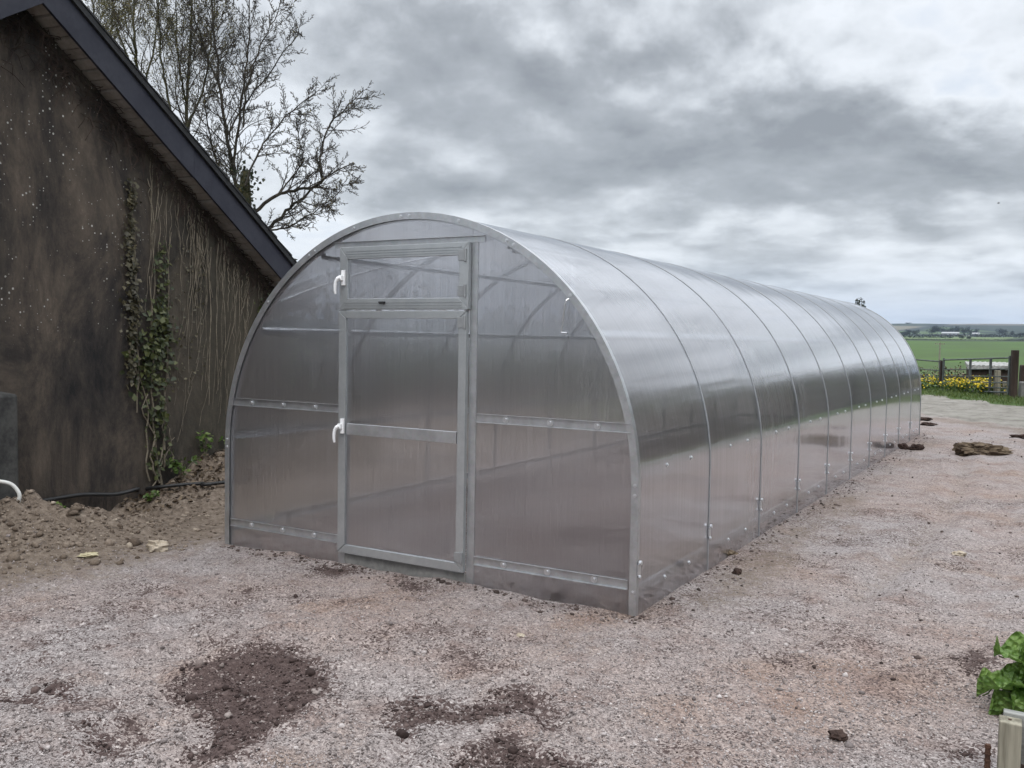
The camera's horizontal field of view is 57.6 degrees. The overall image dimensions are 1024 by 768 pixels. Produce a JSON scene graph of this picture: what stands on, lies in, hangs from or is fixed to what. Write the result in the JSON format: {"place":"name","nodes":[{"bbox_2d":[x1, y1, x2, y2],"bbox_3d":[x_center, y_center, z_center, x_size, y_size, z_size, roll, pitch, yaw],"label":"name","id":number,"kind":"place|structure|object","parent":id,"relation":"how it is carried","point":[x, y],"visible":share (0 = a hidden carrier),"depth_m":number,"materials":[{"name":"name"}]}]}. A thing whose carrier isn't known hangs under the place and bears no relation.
{"place":"outdoors","nodes":[
{"label":"outdoors","id":0,"kind":"place"},
{"bbox_2d":[0,565,984,767],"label":"dirt","id":1,"kind":"structure","parent":0,"point":[400,732],"depth_m":3.52,"materials":[{"name":"soil"}]},
{"bbox_2d":[0,324,1023,767],"bbox_3d":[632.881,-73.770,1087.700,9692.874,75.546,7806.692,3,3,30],"label":"ground","id":2,"kind":"structure","parent":0,"point":[968,498],"depth_m":4.43,"materials":[{"name":"grey gravel"}]},
{"bbox_2d":[0,392,18,499],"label":"concrete pier","id":3,"kind":"structure","parent":2,"relation":"on","point":[8,441],"depth_m":6.35,"materials":[{"name":"grey concrete"}]},
{"bbox_2d":[0,480,21,502],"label":"pipe","id":4,"kind":"object","parent":2,"relation":"on","point":[16,489],"visible":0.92,"depth_m":6.26,"materials":[{"name":"white plastic"}]},
{"bbox_2d":[77,552,98,557],"bbox_3d":[-2.673,1.078,5.868,0.130,0.035,0.096,0,3,-21],"label":"stone","id":5,"kind":"object","parent":2,"relation":"on","point":[90,554],"visible":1,"depth_m":5.85,"materials":[{"name":"beige stone"}]},
{"bbox_2d":[83,0,125,43],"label":"budding tree","id":6,"kind":"object","parent":2,"relation":"on","point":[93,9],"visible":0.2,"depth_m":32.24,"materials":[{"name":"brown plant"}]},
{"bbox_2d":[0,453,224,584],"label":"rubble","id":7,"kind":"object","parent":2,"relation":"on","point":[74,509],"visible":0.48,"depth_m":6.25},
{"bbox_2d":[43,480,224,501],"bbox_3d":[-1.971,0.847,9.041,0.561,0.142,5.487,3,4,40],"label":"hose","id":8,"kind":"object","parent":7,"relation":"on","point":[62,497],"visible":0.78,"depth_m":7.68,"materials":[{"name":"black rubber"}]},
{"bbox_2d":[120,449,224,514],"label":"dead leaves","id":9,"kind":"object","parent":7,"relation":"on","point":[194,474],"visible":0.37,"depth_m":7.95,"materials":[{"name":"brown plant"}]},
{"bbox_2d":[87,0,181,78],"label":"budding tree","id":10,"kind":"object","parent":2,"relation":"on","point":[128,8],"visible":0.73,"depth_m":28.73,"materials":[{"name":"green plant"}]},
{"bbox_2d":[0,0,296,510],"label":"shed","id":11,"kind":"structure","parent":2,"relation":"on","point":[64,342],"depth_m":7.40,"materials":[{"name":"plaster render"},{"name":"painted wood"}]},
{"bbox_2d":[117,178,143,411],"bbox_3d":[-3.149,-0.726,7.713,0.101,1.940,0.298,2,3,24],"label":"ivy","id":12,"kind":"object","parent":11,"relation":"attached to","point":[131,263],"visible":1,"depth_m":7.72,"materials":[{"name":"green plant"}]},
{"bbox_2d":[0,11,273,441],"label":"dead creeper","id":13,"kind":"object","parent":11,"relation":"attached to","point":[173,182],"visible":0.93,"depth_m":8.18,"materials":[{"name":"brown plant"}]},
{"bbox_2d":[120,220,182,485],"bbox_3d":[-3.047,-0.202,7.938,0.158,2.402,0.671,2,3,21],"label":"ivy","id":14,"kind":"object","parent":11,"relation":"attached to","point":[164,324],"visible":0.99,"depth_m":8.00,"materials":[{"name":"green plant"}]},
{"bbox_2d":[254,288,272,312],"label":"ivy","id":15,"kind":"object","parent":11,"relation":"attached to","point":[260,307],"visible":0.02,"depth_m":9.25,"materials":[{"name":"green plant"}]},
{"bbox_2d":[143,490,159,500],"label":"weed","id":16,"kind":"object","parent":2,"relation":"on","point":[147,496],"visible":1,"depth_m":7.66,"materials":[{"name":"green plant"}]},
{"bbox_2d":[146,540,168,551],"bbox_3d":[-2.326,1.071,6.120,0.148,0.100,0.110,1,3,2],"label":"stone","id":17,"kind":"object","parent":2,"relation":"on","point":[157,545],"visible":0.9,"depth_m":6.09,"materials":[{"name":"beige stone"}]},
{"bbox_2d":[168,454,205,479],"bbox_3d":[-2.901,0.741,8.212,0.242,0.255,0.350,2,3,24],"label":"weed","id":18,"kind":"object","parent":2,"relation":"on","point":[174,465],"visible":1,"depth_m":8.16,"materials":[{"name":"green plant"}]},
{"bbox_2d":[135,0,258,135],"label":"budding tree","id":19,"kind":"object","parent":2,"relation":"on","point":[173,28],"visible":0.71,"depth_m":26.62,"materials":[{"name":"green plant"}]},
{"bbox_2d":[196,430,212,460],"bbox_3d":[-2.798,0.564,8.511,0.179,0.288,0.195,-1,4,-38],"label":"weed","id":20,"kind":"object","parent":2,"relation":"on","point":[203,436],"visible":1,"depth_m":8.50,"materials":[{"name":"green plant"}]},
{"bbox_2d":[167,0,384,239],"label":"bare tree","id":21,"kind":"object","parent":2,"relation":"on","point":[245,176],"visible":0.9,"depth_m":25.06,"materials":[{"name":"brown plant"}]},
{"bbox_2d":[225,212,920,615],"bbox_3d":[2.294,-0.101,10.567,3.050,2.216,11.807,3,3,30],"label":"greenhouse","id":22,"kind":"object","parent":2,"relation":"on","point":[523,414],"visible":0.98,"depth_m":5.59,"materials":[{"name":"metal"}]},
{"bbox_2d":[332,311,468,572],"bbox_3d":[-0.682,0.316,5.529,0.939,1.498,0.084,3,3,30],"label":"door","id":23,"kind":"structure","parent":22,"relation":"in","point":[401,426],"depth_m":5.54,"materials":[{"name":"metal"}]},
{"bbox_2d":[333,242,470,309],"bbox_3d":[-0.662,-0.629,5.481,0.949,0.380,0.084,3,3,30],"label":"vent window","id":24,"kind":"structure","parent":22,"relation":"in","point":[432,276],"depth_m":5.48,"materials":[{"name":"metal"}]},
{"bbox_2d":[215,429,1023,677],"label":"crumbs","id":25,"kind":"object","parent":2,"relation":"on","point":[524,599],"visible":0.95,"depth_m":5.67,"materials":[{"name":"soil"}]},
{"bbox_2d":[728,549,737,555],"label":"stone","id":26,"kind":"object","parent":2,"relation":"on","point":[731,552],"visible":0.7,"depth_m":6.21,"materials":[{"name":"beige stone"}]},
{"bbox_2d":[731,568,741,574],"bbox_3d":[1.391,1.160,5.752,0.056,0.049,0.058,4,4,44],"label":"soil clod","id":27,"kind":"object","parent":2,"relation":"on","point":[737,571],"visible":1,"depth_m":5.74,"materials":[{"name":"brown soil"}]},
{"bbox_2d":[827,729,847,741],"bbox_3d":[1.181,1.277,3.372,0.072,0.050,0.071,1,3,7],"label":"soil clod","id":28,"kind":"object","parent":2,"relation":"on","point":[839,735],"visible":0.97,"depth_m":3.36,"materials":[{"name":"brown soil"}]},
{"bbox_2d":[855,298,865,307],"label":"tree","id":29,"kind":"object","parent":2,"relation":"on","point":[859,301],"visible":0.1,"depth_m":74.76,"materials":[{"name":"green plant"}]},
{"bbox_2d":[898,443,908,449],"bbox_3d":[5.339,0.860,12.703,0.174,0.109,0.115,1,3,7],"label":"soil clod","id":30,"kind":"object","parent":2,"relation":"on","point":[904,446],"visible":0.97,"depth_m":12.67,"materials":[{"name":"brown soil"}]},
{"bbox_2d":[908,444,924,449],"bbox_3d":[5.479,0.877,12.631,0.239,0.134,0.129,0,3,-10],"label":"soil clod","id":31,"kind":"object","parent":2,"relation":"on","point":[917,447],"visible":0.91,"depth_m":12.60,"materials":[{"name":"brown soil"}]},
{"bbox_2d":[920,417,931,420],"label":"soil clod","id":32,"kind":"object","parent":2,"relation":"on","point":[925,419],"visible":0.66,"depth_m":17.63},
{"bbox_2d":[901,334,953,337],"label":"hedge","id":33,"kind":"object","parent":2,"relation":"on","point":[915,336],"visible":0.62,"depth_m":819.37,"materials":[{"name":"green plant"}]},
{"bbox_2d":[920,422,938,425],"bbox_3d":[7.424,0.717,16.622,0.347,0.077,0.208,2,3,13],"label":"soil clod","id":34,"kind":"object","parent":2,"relation":"on","point":[928,424],"visible":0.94,"depth_m":16.57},
{"bbox_2d":[921,378,943,389],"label":"flower bush","id":35,"kind":"object","parent":2,"relation":"on","point":[923,384],"visible":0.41,"depth_m":29.85,"materials":[{"name":"yellow plant"}]},
{"bbox_2d":[920,366,950,380],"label":"shrub","id":36,"kind":"object","parent":2,"relation":"on","point":[930,373],"visible":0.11,"depth_m":33.07,"materials":[{"name":"green plant"}]},
{"bbox_2d":[930,326,941,332],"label":"tree","id":37,"kind":"object","parent":2,"relation":"on","point":[935,328],"visible":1,"depth_m":1149.04,"materials":[{"name":"green plant"}]},
{"bbox_2d":[935,343,944,367],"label":"utility pole","id":38,"kind":"object","parent":2,"relation":"on","point":[939,352],"visible":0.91,"depth_m":261.59,"materials":[{"name":"wood"}]},
{"bbox_2d":[921,374,959,389],"bbox_3d":[13.907,-0.052,30.596,2.439,0.608,1.759,3,3,30],"label":"flower bush","id":39,"kind":"object","parent":2,"relation":"on","point":[932,378],"visible":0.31,"depth_m":30.51,"materials":[{"name":"yellow plant"}]},
{"bbox_2d":[939,361,942,386],"bbox_3d":[13.883,-0.113,30.127,0.100,1.280,0.100,2,3,13],"label":"gate post","id":40,"kind":"object","parent":2,"relation":"on","point":[940,376],"visible":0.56,"depth_m":30.08,"materials":[{"name":"black wood"}]},
{"bbox_2d":[916,359,941,389],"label":"field gate","id":41,"kind":"structure","parent":40,"relation":"attached to","point":[930,369],"depth_m":30.55,"materials":[{"name":"metal"}]},
{"bbox_2d":[941,356,1010,394],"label":"field gate","id":42,"kind":"structure","parent":40,"relation":"attached to","point":[990,376],"depth_m":27.08,"materials":[{"name":"metal"}]},
{"bbox_2d":[933,380,957,391],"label":"flower bush","id":43,"kind":"object","parent":2,"relation":"on","point":[949,384],"visible":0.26,"depth_m":29.12,"materials":[{"name":"yellow plant"}]},
{"bbox_2d":[901,332,992,336],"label":"hedge","id":44,"kind":"object","parent":2,"relation":"on","point":[951,335],"visible":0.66,"depth_m":1049.52,"materials":[{"name":"green plant"}]},
{"bbox_2d":[934,362,965,380],"bbox_3d":[14.923,-0.194,31.031,1.500,1.065,1.620,-2,4,-44],"label":"shrub","id":45,"kind":"object","parent":2,"relation":"on","point":[947,374],"visible":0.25,"depth_m":31.07,"materials":[{"name":"green plant"}]},
{"bbox_2d":[941,332,959,336],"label":"farm shed","id":46,"kind":"structure","parent":2,"relation":"on","point":[950,333],"depth_m":1076.79,"materials":[{"name":"white metal"}]},
{"bbox_2d":[935,376,981,392],"bbox_3d":[13.846,0.015,28.466,1.442,0.606,1.909,-2,4,-44],"label":"flower bush","id":47,"kind":"object","parent":2,"relation":"on","point":[961,385],"visible":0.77,"depth_m":28.32,"materials":[{"name":"yellow plant"}]},
{"bbox_2d":[951,550,966,556],"bbox_3d":[3.022,1.148,6.305,0.100,0.045,0.074,1,3,7],"label":"stone","id":48,"kind":"object","parent":2,"relation":"on","point":[960,553],"visible":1,"depth_m":6.28,"materials":[{"name":"beige stone"}]},
{"bbox_2d":[906,338,1023,340],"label":"hedge","id":49,"kind":"object","parent":2,"relation":"on","point":[961,339],"visible":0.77,"depth_m":661.81,"materials":[{"name":"green plant"}]},
{"bbox_2d":[964,326,974,334],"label":"tree","id":50,"kind":"object","parent":2,"relation":"on","point":[967,330],"visible":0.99,"depth_m":1145.05,"materials":[{"name":"green plant"}]},
{"bbox_2d":[952,442,1012,455],"bbox_3d":[6.233,0.889,12.276,0.801,0.247,0.321,1,3,2],"label":"log","id":51,"kind":"object","parent":2,"relation":"on","point":[969,449],"visible":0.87,"depth_m":12.20,"materials":[{"name":"brown wood"}]},
{"bbox_2d":[972,374,992,388],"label":"flower bush","id":52,"kind":"object","parent":2,"relation":"on","point":[985,379],"visible":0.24,"depth_m":28.32,"materials":[{"name":"yellow plant"}]},
{"bbox_2d":[965,361,1007,388],"bbox_3d":[15.251,-0.150,29.721,1.400,1.122,1.060,2,3,21],"label":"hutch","id":53,"kind":"object","parent":2,"relation":"on","point":[980,365],"visible":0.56,"depth_m":29.39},
{"bbox_2d":[966,380,1006,394],"bbox_3d":[14.055,0.114,27.490,1.156,0.523,1.072,2,3,17],"label":"flower bush","id":54,"kind":"object","parent":2,"relation":"on","point":[982,388],"visible":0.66,"depth_m":27.40,"materials":[{"name":"yellow plant"}]},
{"bbox_2d":[983,743,991,767],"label":"iron rod","id":55,"kind":"object","parent":2,"relation":"in","point":[987,752],"visible":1,"depth_m":3.03,"materials":[{"name":"metal"}]},
{"bbox_2d":[993,370,1000,395],"bbox_3d":[14.020,0.126,26.940,0.150,1.040,0.150,2,3,13],"label":"fence post","id":56,"kind":"object","parent":2,"relation":"on","point":[997,373],"visible":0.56,"depth_m":26.86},
{"bbox_2d":[974,333,1023,337],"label":"hedge","id":57,"kind":"object","parent":2,"relation":"on","point":[1016,336],"visible":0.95,"depth_m":959.51,"materials":[{"name":"green plant"}]},
{"bbox_2d":[1002,381,1006,394],"bbox_3d":[14.349,0.283,27.159,0.100,0.720,0.100,2,3,13],"label":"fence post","id":58,"kind":"object","parent":2,"relation":"on","point":[1004,384],"visible":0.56,"depth_m":27.11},
{"bbox_2d":[997,708,1023,767],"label":"raised bed","id":59,"kind":"object","parent":2,"relation":"on","point":[1010,752],"visible":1,"depth_m":3.00,"materials":[{"name":"wood"}]},
{"bbox_2d":[976,631,1023,714],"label":"leafy plant","id":60,"kind":"object","parent":59,"relation":"in","point":[1008,679],"visible":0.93,"depth_m":3.64,"materials":[{"name":"green plant"}]},
{"bbox_2d":[1009,350,1018,397],"bbox_3d":[13.923,-0.124,25.839,0.170,1.630,0.170,2,3,13],"label":"gate post","id":61,"kind":"object","parent":2,"relation":"on","point":[1014,369],"visible":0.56,"depth_m":25.76,"materials":[{"name":"brown wood"}]},
{"bbox_2d":[1009,434,1023,438],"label":"soil clod","id":62,"kind":"object","parent":2,"relation":"on","point":[1021,436],"visible":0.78,"depth_m":14.59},
{"bbox_2d":[1018,365,1023,387],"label":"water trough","id":63,"kind":"object","parent":2,"relation":"on","point":[1021,373],"visible":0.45,"depth_m":26.76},
{"bbox_2d":[1018,381,1023,397],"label":"block wall","id":64,"kind":"structure","parent":2,"relation":"on","point":[1021,389],"depth_m":25.92,"materials":[{"name":"concrete"}]},
{"bbox_2d":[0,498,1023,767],"bbox_3d":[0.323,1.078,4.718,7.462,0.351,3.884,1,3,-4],"label":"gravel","id":65,"kind":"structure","parent":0,"point":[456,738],"depth_m":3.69,"materials":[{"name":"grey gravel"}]},
{"bbox_2d":[82,0,1023,323],"label":"sky","id":66,"kind":"structure","parent":0,"point":[849,151],"materials":[{"name":"grey"}]},
{"bbox_2d":[921,387,1023,406],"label":"grass","id":67,"kind":"structure","parent":0,"point":[961,394],"depth_m":25.90,"materials":[{"name":"green plant"}]}
]}

